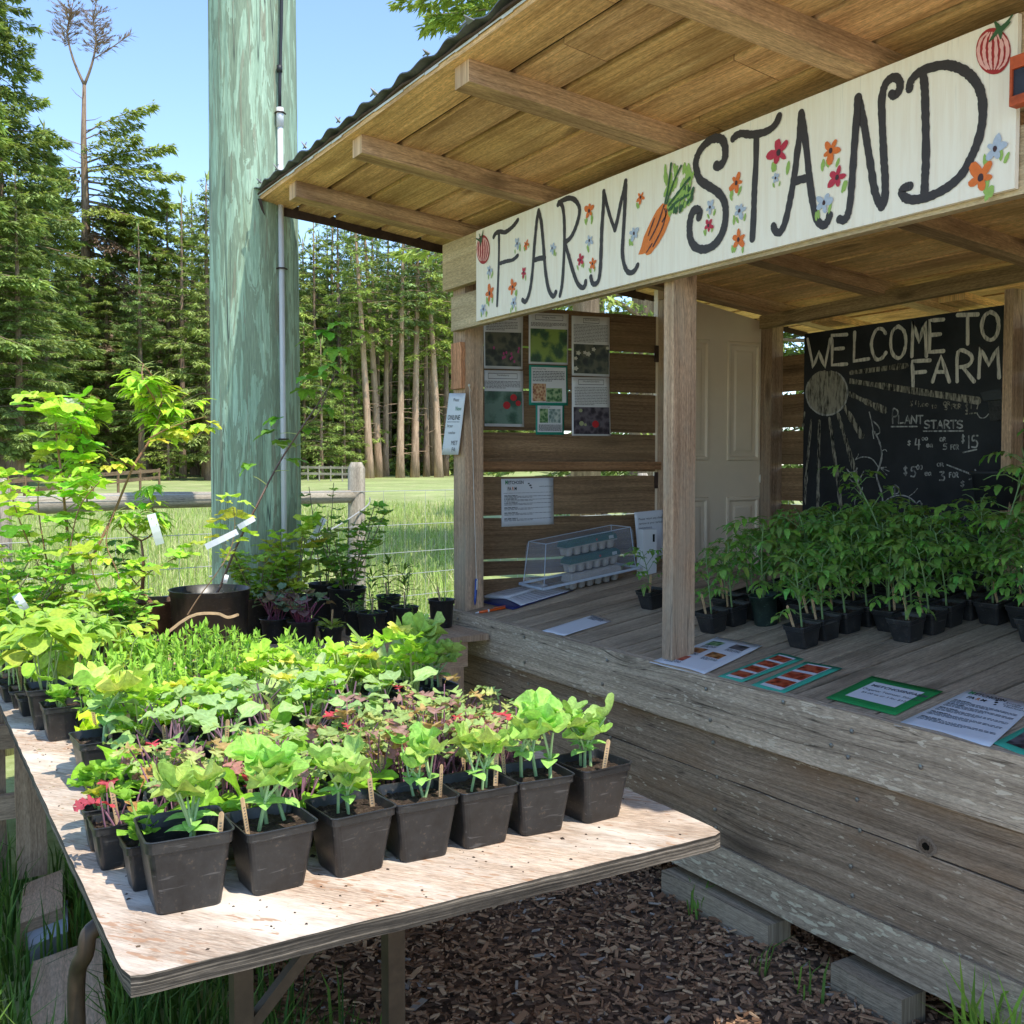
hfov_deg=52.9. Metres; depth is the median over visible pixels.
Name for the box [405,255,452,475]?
bare trunk fir
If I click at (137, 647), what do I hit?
seedling pot
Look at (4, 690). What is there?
seedling pot
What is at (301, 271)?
fir tree
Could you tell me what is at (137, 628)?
seedling pot
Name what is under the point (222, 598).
salmonberry bucket
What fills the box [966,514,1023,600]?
tomato pot
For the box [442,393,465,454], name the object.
post notice
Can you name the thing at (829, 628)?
tomato pot
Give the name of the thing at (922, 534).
tomato pot
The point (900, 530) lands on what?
tomato pot
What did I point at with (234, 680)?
seedling pot
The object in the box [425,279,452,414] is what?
bare trunk fir
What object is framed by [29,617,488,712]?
plank bench
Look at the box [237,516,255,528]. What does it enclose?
name strip
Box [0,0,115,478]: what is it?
fir tree
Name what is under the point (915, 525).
tomato pot
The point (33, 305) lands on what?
fir tree
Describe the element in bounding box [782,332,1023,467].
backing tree
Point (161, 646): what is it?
seedling pot
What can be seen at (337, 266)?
fir tree
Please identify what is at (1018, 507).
tomato pot
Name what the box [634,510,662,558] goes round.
carton return sign
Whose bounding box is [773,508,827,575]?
tomato pot
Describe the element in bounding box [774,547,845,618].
tomato pot
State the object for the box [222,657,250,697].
seedling pot
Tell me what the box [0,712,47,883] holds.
wooden trestle
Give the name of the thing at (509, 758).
seedling pot
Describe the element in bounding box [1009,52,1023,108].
framed painting
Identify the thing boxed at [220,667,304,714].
seedling pot
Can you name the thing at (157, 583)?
field grass
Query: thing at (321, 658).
seedling pot
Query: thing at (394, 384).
fir tree
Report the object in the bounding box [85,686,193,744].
seedling pot
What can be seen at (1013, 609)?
tomato pot
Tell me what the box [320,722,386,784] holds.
seedling pot
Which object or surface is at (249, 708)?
seedling pot
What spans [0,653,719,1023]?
plywood table
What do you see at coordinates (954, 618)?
tomato pot
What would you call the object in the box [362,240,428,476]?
bare trunk fir
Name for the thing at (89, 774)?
seedling pot
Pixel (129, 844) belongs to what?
seedling pot
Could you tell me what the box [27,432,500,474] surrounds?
undergrowth
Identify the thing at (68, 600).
currant pot
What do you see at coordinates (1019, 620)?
tomato pot
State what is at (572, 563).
egg carton
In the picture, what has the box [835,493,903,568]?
tomato pot
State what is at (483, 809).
seedling pot
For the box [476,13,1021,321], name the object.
farm stand sign
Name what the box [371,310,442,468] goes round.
young fir
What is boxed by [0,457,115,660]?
thimbleberry pot
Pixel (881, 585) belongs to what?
tomato pot
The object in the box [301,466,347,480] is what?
wooden fence
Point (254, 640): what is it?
seedling pot
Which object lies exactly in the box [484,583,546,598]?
order pad
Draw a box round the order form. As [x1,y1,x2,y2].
[507,586,568,604]
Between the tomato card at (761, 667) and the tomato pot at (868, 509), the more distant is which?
the tomato pot at (868, 509)
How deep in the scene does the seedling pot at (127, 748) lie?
2.14 m
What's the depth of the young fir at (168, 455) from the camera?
56.76 m
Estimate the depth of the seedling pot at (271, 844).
1.87 m
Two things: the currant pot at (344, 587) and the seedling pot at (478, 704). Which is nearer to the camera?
the seedling pot at (478, 704)
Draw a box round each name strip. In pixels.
[12,593,28,609]
[147,513,163,544]
[204,529,237,548]
[223,575,228,583]
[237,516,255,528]
[304,517,326,550]
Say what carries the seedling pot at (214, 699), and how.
on the plywood table
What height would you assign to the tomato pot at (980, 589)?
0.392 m
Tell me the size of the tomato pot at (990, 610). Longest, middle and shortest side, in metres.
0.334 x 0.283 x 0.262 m
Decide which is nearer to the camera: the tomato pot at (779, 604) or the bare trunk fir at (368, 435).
the tomato pot at (779, 604)
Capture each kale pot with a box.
[250,582,299,643]
[275,588,334,645]
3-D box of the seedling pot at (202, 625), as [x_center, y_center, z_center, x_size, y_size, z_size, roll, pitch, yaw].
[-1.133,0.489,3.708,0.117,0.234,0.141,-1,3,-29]
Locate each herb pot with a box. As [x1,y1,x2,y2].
[335,594,367,635]
[426,574,454,627]
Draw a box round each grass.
[0,825,381,1023]
[12,497,453,679]
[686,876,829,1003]
[925,954,1023,1023]
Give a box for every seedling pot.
[0,604,26,673]
[0,608,98,730]
[0,611,34,693]
[0,624,32,702]
[0,628,36,708]
[0,650,73,716]
[7,612,42,680]
[22,611,77,675]
[25,632,96,686]
[30,611,113,694]
[32,617,70,680]
[35,600,99,675]
[36,674,84,741]
[39,636,101,698]
[58,661,154,789]
[66,651,100,719]
[66,756,132,851]
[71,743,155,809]
[73,659,111,730]
[73,764,157,870]
[74,709,103,730]
[77,613,124,685]
[80,634,156,669]
[81,618,136,663]
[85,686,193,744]
[93,615,153,668]
[93,678,155,727]
[97,641,134,674]
[97,684,173,775]
[100,651,133,714]
[102,700,218,760]
[102,722,231,801]
[110,786,172,891]
[112,627,136,670]
[117,684,204,749]
[119,739,207,811]
[123,612,238,659]
[123,652,150,696]
[128,633,156,678]
[132,744,204,780]
[133,755,234,914]
[134,632,165,681]
[136,643,164,681]
[141,704,187,726]
[142,671,165,716]
[146,652,179,704]
[149,628,175,671]
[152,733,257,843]
[155,657,191,696]
[160,627,192,675]
[160,657,177,680]
[161,671,228,737]
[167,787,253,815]
[169,633,201,677]
[173,638,202,685]
[175,689,269,758]
[178,662,247,722]
[182,684,255,742]
[185,616,213,675]
[185,701,282,760]
[190,639,228,677]
[192,677,260,729]
[195,624,227,677]
[199,730,245,792]
[207,633,238,671]
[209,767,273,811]
[210,718,306,795]
[213,718,281,786]
[214,641,236,674]
[215,673,301,725]
[219,625,241,667]
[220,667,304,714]
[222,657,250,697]
[224,731,317,895]
[228,648,252,688]
[229,695,305,742]
[235,630,252,663]
[237,628,269,679]
[237,638,299,702]
[239,635,264,675]
[240,667,308,722]
[255,666,309,705]
[259,646,308,697]
[264,663,288,701]
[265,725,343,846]
[269,642,292,665]
[269,652,299,675]
[270,671,346,726]
[273,726,313,796]
[275,625,299,668]
[278,691,361,743]
[279,632,302,668]
[283,636,358,701]
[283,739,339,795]
[291,663,334,716]
[292,668,383,725]
[294,694,398,781]
[295,638,328,689]
[296,636,370,709]
[297,637,319,669]
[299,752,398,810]
[300,734,320,766]
[304,724,374,759]
[304,727,396,877]
[316,709,443,790]
[319,652,334,690]
[320,695,402,737]
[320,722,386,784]
[330,683,389,738]
[334,634,384,693]
[335,644,349,685]
[347,624,404,691]
[349,640,378,682]
[355,648,412,715]
[363,666,447,731]
[364,708,415,776]
[373,621,438,717]
[373,721,459,862]
[374,685,435,753]
[376,706,484,778]
[388,692,478,772]
[392,673,496,739]
[396,611,448,687]
[405,701,454,757]
[414,631,466,717]
[421,697,515,760]
[431,701,512,765]
[433,720,518,848]
[441,713,496,773]
[451,698,550,760]
[462,686,518,739]
[477,713,534,763]
[493,687,574,835]
[553,692,631,823]
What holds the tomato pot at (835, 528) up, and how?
on the farm stand
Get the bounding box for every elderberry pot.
[79,354,221,623]
[99,484,177,644]
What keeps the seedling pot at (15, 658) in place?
on the plywood table
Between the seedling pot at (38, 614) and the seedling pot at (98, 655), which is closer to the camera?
the seedling pot at (98, 655)
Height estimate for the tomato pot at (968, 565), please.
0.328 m
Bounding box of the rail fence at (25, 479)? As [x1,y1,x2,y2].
[7,468,159,495]
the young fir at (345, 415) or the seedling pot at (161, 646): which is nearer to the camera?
the seedling pot at (161, 646)
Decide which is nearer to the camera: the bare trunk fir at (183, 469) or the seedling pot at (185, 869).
the seedling pot at (185, 869)
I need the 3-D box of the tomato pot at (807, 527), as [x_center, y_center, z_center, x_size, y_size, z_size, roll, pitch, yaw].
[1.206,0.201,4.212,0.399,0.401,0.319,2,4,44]
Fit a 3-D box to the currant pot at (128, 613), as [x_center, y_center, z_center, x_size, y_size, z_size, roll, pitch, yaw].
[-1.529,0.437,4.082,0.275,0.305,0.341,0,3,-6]
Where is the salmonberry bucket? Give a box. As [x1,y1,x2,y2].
[168,321,370,657]
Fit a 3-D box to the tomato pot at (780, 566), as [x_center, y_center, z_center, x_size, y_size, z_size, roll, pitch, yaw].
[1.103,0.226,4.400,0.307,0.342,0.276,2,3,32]
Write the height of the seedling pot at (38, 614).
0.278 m
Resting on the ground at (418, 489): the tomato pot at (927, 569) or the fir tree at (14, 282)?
the fir tree at (14, 282)
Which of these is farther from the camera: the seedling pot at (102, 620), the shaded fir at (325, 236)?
the shaded fir at (325, 236)
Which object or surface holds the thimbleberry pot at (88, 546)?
on the plank bench
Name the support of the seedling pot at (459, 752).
on the plywood table
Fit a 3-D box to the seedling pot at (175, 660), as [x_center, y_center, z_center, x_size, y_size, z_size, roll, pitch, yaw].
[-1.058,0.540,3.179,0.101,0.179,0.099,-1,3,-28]
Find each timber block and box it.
[661,866,790,951]
[830,955,925,1023]
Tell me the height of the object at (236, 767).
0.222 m
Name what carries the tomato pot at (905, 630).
on the farm stand
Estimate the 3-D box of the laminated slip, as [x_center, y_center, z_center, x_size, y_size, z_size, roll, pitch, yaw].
[0.288,0.489,4.439,0.305,0.047,0.169,-2,3,-37]
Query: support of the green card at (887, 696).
on the farm stand
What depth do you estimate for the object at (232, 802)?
2.02 m
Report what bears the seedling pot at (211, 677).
on the plywood table
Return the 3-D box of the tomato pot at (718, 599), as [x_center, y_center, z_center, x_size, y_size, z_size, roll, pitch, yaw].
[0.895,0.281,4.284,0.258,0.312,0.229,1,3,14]
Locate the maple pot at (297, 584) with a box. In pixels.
[256,511,326,634]
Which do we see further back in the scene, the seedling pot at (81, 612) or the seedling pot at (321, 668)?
the seedling pot at (81, 612)
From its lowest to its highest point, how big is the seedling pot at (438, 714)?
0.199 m
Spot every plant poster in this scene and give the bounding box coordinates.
[484,316,522,368]
[484,370,523,426]
[529,313,568,364]
[529,365,567,404]
[536,405,563,434]
[572,316,609,376]
[572,377,610,435]
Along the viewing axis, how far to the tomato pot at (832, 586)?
4.22 m
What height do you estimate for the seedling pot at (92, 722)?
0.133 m
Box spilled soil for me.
[25,725,680,949]
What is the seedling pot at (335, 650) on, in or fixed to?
on the plywood table
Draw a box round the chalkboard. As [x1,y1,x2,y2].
[802,305,1003,577]
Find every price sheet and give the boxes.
[501,478,553,526]
[895,689,1023,746]
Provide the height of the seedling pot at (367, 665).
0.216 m
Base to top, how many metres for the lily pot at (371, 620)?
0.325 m
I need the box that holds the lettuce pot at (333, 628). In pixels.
[316,609,345,644]
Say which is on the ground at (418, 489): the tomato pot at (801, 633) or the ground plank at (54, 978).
the ground plank at (54, 978)
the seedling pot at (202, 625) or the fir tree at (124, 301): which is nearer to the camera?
the seedling pot at (202, 625)
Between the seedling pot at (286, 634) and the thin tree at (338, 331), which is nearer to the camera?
the seedling pot at (286, 634)
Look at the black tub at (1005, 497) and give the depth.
4.61 m
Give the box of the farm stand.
[254,0,1023,1023]
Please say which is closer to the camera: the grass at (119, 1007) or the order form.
the grass at (119, 1007)
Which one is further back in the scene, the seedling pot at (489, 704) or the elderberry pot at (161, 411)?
the elderberry pot at (161, 411)
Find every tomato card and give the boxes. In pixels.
[718,653,802,681]
[752,661,841,692]
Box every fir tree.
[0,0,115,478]
[0,23,57,456]
[0,59,56,371]
[0,167,76,485]
[9,117,116,475]
[33,0,196,469]
[38,192,125,468]
[68,240,150,476]
[95,219,180,477]
[95,253,152,466]
[119,257,184,441]
[121,187,204,476]
[131,191,209,474]
[155,184,210,480]
[186,369,204,445]
[298,230,335,465]
[298,233,334,464]
[299,229,362,461]
[299,307,319,403]
[300,215,377,471]
[329,231,395,461]
[343,237,411,458]
[369,249,412,458]
[379,245,450,456]
[396,252,483,457]
[419,292,507,431]
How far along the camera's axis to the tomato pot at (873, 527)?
4.19 m
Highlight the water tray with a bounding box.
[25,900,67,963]
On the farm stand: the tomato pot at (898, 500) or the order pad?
the tomato pot at (898, 500)
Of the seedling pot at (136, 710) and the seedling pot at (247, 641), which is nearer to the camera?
the seedling pot at (136, 710)
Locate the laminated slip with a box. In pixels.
[542,615,610,635]
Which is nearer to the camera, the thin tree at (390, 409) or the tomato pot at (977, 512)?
the tomato pot at (977, 512)
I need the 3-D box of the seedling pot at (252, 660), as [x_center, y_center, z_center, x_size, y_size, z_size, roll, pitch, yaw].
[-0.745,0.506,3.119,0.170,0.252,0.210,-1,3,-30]
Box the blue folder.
[484,590,572,609]
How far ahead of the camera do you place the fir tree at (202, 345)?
57.07 m
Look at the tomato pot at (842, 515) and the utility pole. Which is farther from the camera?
the utility pole
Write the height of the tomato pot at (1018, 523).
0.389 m
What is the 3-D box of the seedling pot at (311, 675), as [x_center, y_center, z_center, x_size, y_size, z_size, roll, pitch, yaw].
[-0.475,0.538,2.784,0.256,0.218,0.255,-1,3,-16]
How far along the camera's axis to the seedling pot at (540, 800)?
2.17 m
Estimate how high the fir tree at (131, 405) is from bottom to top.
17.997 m
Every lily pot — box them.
[351,568,390,640]
[376,553,403,625]
[388,563,421,623]
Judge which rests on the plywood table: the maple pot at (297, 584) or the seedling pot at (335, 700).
the seedling pot at (335, 700)
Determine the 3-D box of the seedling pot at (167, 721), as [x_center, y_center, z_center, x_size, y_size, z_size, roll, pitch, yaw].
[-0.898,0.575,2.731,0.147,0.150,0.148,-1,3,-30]
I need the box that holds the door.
[653,290,760,568]
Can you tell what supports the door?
in the farm stand
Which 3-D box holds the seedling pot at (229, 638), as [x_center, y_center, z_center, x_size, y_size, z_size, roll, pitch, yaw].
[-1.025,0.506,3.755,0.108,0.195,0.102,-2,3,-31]
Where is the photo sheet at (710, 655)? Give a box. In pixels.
[650,637,761,674]
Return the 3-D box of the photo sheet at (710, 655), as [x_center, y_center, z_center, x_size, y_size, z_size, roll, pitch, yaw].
[0.720,0.518,3.733,0.397,0.058,0.276,-2,3,-38]
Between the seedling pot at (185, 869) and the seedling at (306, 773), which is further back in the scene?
the seedling at (306, 773)
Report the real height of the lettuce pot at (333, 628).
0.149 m
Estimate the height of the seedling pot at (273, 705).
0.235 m
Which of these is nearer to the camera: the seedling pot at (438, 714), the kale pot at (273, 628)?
the seedling pot at (438, 714)
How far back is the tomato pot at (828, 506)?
4.52 m
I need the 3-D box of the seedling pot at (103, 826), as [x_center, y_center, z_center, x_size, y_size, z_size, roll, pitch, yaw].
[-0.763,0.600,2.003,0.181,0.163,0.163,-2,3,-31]
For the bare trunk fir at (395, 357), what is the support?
on the ground at (418, 489)
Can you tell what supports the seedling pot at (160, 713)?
on the plywood table
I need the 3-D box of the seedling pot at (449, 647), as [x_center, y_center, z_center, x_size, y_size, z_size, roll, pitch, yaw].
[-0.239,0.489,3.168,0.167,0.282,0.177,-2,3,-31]
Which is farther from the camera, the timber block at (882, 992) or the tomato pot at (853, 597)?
the tomato pot at (853, 597)
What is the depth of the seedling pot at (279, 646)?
3.39 m
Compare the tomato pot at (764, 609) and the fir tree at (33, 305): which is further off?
the fir tree at (33, 305)
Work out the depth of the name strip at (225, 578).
4.10 m
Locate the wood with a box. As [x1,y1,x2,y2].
[53,281,525,464]
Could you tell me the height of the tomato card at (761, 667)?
0.049 m
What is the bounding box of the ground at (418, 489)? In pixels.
[0,469,1021,1023]
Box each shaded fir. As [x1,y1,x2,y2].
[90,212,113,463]
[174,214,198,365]
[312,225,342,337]
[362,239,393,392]
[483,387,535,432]
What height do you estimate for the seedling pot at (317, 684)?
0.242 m
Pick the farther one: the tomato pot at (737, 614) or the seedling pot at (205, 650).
the tomato pot at (737, 614)
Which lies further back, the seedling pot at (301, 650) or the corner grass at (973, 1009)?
the seedling pot at (301, 650)
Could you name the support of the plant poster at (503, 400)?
attached to the farm stand
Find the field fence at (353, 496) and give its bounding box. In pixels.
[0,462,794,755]
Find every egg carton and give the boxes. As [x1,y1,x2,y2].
[557,531,616,555]
[560,547,620,572]
[561,563,620,589]
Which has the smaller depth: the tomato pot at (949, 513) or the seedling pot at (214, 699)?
the seedling pot at (214, 699)
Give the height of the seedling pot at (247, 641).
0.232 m
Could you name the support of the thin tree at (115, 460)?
on the ground at (418, 489)
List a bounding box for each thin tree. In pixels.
[109,307,118,471]
[336,295,342,476]
[353,307,355,440]
[376,309,383,411]
[389,311,393,471]
[406,313,411,467]
[423,329,443,475]
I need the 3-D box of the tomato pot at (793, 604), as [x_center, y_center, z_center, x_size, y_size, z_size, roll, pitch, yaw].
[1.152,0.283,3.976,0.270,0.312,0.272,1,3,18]
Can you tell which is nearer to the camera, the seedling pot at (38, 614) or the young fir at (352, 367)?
the seedling pot at (38, 614)
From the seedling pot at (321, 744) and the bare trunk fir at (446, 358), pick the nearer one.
the seedling pot at (321, 744)
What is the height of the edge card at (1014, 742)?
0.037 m
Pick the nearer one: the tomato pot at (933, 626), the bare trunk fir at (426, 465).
the tomato pot at (933, 626)
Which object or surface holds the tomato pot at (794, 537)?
on the farm stand
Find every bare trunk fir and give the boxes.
[120,217,178,474]
[136,185,204,477]
[162,170,209,476]
[299,216,364,472]
[299,223,347,476]
[323,226,405,477]
[324,233,392,461]
[332,232,413,477]
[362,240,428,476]
[364,238,442,477]
[367,244,422,448]
[380,246,452,476]
[386,253,450,476]
[396,249,452,476]
[405,251,451,454]
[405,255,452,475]
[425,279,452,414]
[436,301,450,370]
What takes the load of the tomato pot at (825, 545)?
on the farm stand
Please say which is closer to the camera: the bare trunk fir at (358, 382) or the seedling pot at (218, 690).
the seedling pot at (218, 690)
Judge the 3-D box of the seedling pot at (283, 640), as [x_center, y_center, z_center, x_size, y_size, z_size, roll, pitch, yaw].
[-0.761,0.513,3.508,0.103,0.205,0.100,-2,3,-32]
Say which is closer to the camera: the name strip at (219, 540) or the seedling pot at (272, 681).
the seedling pot at (272, 681)
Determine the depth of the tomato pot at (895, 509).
4.13 m
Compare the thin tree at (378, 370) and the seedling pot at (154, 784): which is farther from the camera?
the thin tree at (378, 370)
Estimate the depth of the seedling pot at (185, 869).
1.79 m
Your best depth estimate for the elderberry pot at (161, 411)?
4.26 m
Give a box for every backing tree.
[385,0,600,515]
[387,247,798,555]
[488,296,630,515]
[568,332,803,514]
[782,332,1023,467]
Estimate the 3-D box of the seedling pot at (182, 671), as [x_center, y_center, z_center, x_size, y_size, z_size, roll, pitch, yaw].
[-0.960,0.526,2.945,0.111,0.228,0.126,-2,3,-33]
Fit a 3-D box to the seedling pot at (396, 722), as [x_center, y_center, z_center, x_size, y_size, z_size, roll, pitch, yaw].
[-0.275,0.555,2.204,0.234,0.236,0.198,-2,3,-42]
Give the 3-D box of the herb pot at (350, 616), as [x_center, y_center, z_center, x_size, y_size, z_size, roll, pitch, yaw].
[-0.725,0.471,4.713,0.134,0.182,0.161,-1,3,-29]
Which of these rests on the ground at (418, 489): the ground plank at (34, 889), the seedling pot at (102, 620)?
the ground plank at (34, 889)
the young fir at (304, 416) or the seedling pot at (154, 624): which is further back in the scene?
the young fir at (304, 416)
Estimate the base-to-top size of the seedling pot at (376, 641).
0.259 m
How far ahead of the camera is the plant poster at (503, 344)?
5.29 m
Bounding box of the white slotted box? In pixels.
[637,529,656,575]
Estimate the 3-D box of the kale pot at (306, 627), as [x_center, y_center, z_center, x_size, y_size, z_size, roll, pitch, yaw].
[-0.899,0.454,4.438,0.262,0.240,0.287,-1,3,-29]
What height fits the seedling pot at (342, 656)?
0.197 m
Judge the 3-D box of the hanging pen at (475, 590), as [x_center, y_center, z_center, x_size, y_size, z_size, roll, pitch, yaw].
[-0.224,-0.078,5.139,0.068,1.100,0.330,0,3,-10]
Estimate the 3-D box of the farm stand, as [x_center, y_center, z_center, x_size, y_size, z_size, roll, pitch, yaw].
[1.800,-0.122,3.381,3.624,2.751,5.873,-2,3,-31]
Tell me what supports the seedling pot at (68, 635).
on the plywood table
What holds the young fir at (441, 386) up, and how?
on the ground at (418, 489)
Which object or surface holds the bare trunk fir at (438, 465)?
on the ground at (418, 489)
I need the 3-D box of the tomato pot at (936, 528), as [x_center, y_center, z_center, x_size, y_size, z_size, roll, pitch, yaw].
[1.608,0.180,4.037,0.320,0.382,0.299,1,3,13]
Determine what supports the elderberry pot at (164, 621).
on the plank bench
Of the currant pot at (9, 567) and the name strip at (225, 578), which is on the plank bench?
the currant pot at (9, 567)
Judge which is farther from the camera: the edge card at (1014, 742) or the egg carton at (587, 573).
the egg carton at (587, 573)
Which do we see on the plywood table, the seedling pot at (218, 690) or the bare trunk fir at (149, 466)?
the seedling pot at (218, 690)
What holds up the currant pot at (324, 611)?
on the plank bench
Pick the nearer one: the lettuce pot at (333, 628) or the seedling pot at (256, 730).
the seedling pot at (256, 730)
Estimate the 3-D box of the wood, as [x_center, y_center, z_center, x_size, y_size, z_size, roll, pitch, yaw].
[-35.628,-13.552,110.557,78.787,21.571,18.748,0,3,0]
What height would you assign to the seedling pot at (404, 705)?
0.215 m
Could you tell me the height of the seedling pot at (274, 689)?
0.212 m
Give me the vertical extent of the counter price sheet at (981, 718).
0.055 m
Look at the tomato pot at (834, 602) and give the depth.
3.89 m
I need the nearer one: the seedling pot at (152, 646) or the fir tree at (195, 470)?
the seedling pot at (152, 646)
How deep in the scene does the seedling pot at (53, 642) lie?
3.39 m
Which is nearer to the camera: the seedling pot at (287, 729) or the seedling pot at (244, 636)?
the seedling pot at (287, 729)
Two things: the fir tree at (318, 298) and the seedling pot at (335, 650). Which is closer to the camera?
the seedling pot at (335, 650)
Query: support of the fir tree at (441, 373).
on the ground at (418, 489)
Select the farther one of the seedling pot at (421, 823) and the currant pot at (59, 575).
the currant pot at (59, 575)
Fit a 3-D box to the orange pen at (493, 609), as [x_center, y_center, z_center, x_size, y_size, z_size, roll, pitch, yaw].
[-0.104,0.469,4.952,0.149,0.035,0.015,-1,3,-13]
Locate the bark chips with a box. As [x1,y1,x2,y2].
[200,861,990,1023]
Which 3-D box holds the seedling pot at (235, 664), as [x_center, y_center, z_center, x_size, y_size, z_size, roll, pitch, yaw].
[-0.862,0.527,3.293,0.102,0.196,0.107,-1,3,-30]
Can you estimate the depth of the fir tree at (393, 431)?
80.97 m
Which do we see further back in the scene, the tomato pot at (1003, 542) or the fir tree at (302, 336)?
the fir tree at (302, 336)
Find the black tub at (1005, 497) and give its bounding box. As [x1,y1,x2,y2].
[969,471,1022,509]
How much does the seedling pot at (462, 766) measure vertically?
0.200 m
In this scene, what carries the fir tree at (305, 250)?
on the ground at (418, 489)
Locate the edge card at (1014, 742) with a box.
[993,728,1023,754]
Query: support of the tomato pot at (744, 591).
on the farm stand
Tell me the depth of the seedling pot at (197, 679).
2.74 m
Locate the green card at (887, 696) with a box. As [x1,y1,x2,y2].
[826,676,942,714]
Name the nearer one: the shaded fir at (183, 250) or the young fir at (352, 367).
the young fir at (352, 367)
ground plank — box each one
[20,869,62,950]
[30,938,105,1023]
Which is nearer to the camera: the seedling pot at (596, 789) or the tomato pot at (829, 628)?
the seedling pot at (596, 789)
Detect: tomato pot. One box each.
[621,547,662,609]
[695,538,761,626]
[695,543,758,606]
[695,548,732,633]
[697,527,776,595]
[711,528,782,620]
[716,516,804,626]
[730,525,792,589]
[738,530,808,614]
[749,523,813,589]
[752,512,846,592]
[752,532,810,616]
[755,509,830,584]
[759,546,849,648]
[767,507,847,584]
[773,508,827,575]
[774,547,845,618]
[775,545,838,620]
[776,541,867,641]
[786,502,845,544]
[790,520,876,599]
[791,511,883,594]
[795,532,885,633]
[796,518,860,580]
[800,540,869,607]
[810,520,870,588]
[817,518,897,626]
[818,465,940,596]
[818,504,879,580]
[822,522,899,601]
[823,518,900,595]
[826,507,898,571]
[826,516,885,573]
[828,512,906,588]
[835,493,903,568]
[843,506,927,588]
[843,519,937,602]
[847,497,923,568]
[848,541,926,632]
[856,518,907,581]
[857,506,941,581]
[867,527,945,608]
[869,512,924,572]
[870,505,941,596]
[871,556,948,642]
[874,537,974,635]
[879,509,956,586]
[887,503,986,601]
[888,502,974,576]
[892,509,991,583]
[895,528,979,627]
[904,515,994,595]
[921,518,1008,620]
[932,508,1019,593]
[942,520,1006,587]
[945,528,1019,625]
[946,493,1017,579]
[956,429,1023,596]
[962,448,1023,606]
[966,511,1023,588]
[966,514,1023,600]
[971,538,1023,628]
[981,550,1023,641]
[985,509,1023,589]
[986,525,1023,581]
[998,547,1023,602]
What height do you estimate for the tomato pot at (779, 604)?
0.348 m
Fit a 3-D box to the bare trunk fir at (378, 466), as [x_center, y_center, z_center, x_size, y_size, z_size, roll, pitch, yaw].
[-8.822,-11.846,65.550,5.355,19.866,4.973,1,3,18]
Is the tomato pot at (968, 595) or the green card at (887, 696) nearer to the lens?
the green card at (887, 696)
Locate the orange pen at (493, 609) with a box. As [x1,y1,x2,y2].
[476,605,505,612]
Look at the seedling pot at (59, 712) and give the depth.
2.89 m
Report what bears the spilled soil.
on the plywood table
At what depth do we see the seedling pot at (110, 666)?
2.99 m
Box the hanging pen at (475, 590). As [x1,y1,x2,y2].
[468,384,477,604]
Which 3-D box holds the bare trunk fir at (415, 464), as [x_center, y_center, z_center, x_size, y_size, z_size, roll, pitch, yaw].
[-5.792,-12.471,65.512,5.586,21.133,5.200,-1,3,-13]
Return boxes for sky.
[0,0,803,465]
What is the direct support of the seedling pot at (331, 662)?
on the plywood table
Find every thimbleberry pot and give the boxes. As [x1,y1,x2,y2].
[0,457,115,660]
[10,386,114,654]
[60,503,205,662]
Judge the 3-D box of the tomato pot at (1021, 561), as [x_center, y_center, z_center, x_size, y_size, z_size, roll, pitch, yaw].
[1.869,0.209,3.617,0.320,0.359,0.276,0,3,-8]
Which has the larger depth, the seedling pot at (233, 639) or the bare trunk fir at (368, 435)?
the bare trunk fir at (368, 435)
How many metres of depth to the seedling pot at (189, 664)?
3.33 m
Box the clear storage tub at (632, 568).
[519,525,639,589]
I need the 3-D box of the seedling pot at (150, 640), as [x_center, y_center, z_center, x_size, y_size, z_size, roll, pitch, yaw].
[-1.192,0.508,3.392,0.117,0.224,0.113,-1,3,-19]
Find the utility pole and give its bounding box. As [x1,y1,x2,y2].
[208,0,301,615]
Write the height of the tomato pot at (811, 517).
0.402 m
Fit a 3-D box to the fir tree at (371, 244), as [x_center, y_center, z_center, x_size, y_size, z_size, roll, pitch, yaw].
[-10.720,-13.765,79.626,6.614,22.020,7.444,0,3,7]
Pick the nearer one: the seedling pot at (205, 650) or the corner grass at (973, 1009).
the corner grass at (973, 1009)
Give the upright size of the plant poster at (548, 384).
0.214 m
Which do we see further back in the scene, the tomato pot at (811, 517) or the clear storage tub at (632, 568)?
the clear storage tub at (632, 568)
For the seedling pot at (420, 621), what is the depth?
3.16 m
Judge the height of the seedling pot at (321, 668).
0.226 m
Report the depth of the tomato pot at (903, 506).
4.18 m
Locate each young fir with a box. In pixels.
[141,369,192,480]
[299,317,346,478]
[300,336,350,478]
[314,365,369,478]
[324,310,391,477]
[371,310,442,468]
[392,334,443,474]
[419,328,453,474]
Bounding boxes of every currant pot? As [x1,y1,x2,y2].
[0,537,47,624]
[0,545,86,607]
[0,557,76,667]
[0,588,105,662]
[89,581,164,636]
[219,539,301,637]
[297,501,393,625]
[300,483,344,621]
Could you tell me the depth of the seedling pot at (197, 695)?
2.52 m
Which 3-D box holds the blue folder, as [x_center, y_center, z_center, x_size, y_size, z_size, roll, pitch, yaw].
[0.048,0.424,5.185,0.410,0.063,0.349,-2,3,-40]
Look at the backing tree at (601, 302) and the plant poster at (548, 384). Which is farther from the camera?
the backing tree at (601, 302)
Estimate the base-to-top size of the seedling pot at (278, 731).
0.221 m
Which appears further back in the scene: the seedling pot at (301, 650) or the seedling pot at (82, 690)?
the seedling pot at (301, 650)
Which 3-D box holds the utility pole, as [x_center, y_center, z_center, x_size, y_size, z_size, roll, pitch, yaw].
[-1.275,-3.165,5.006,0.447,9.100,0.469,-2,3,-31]
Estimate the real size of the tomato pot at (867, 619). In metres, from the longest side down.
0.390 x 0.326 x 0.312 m

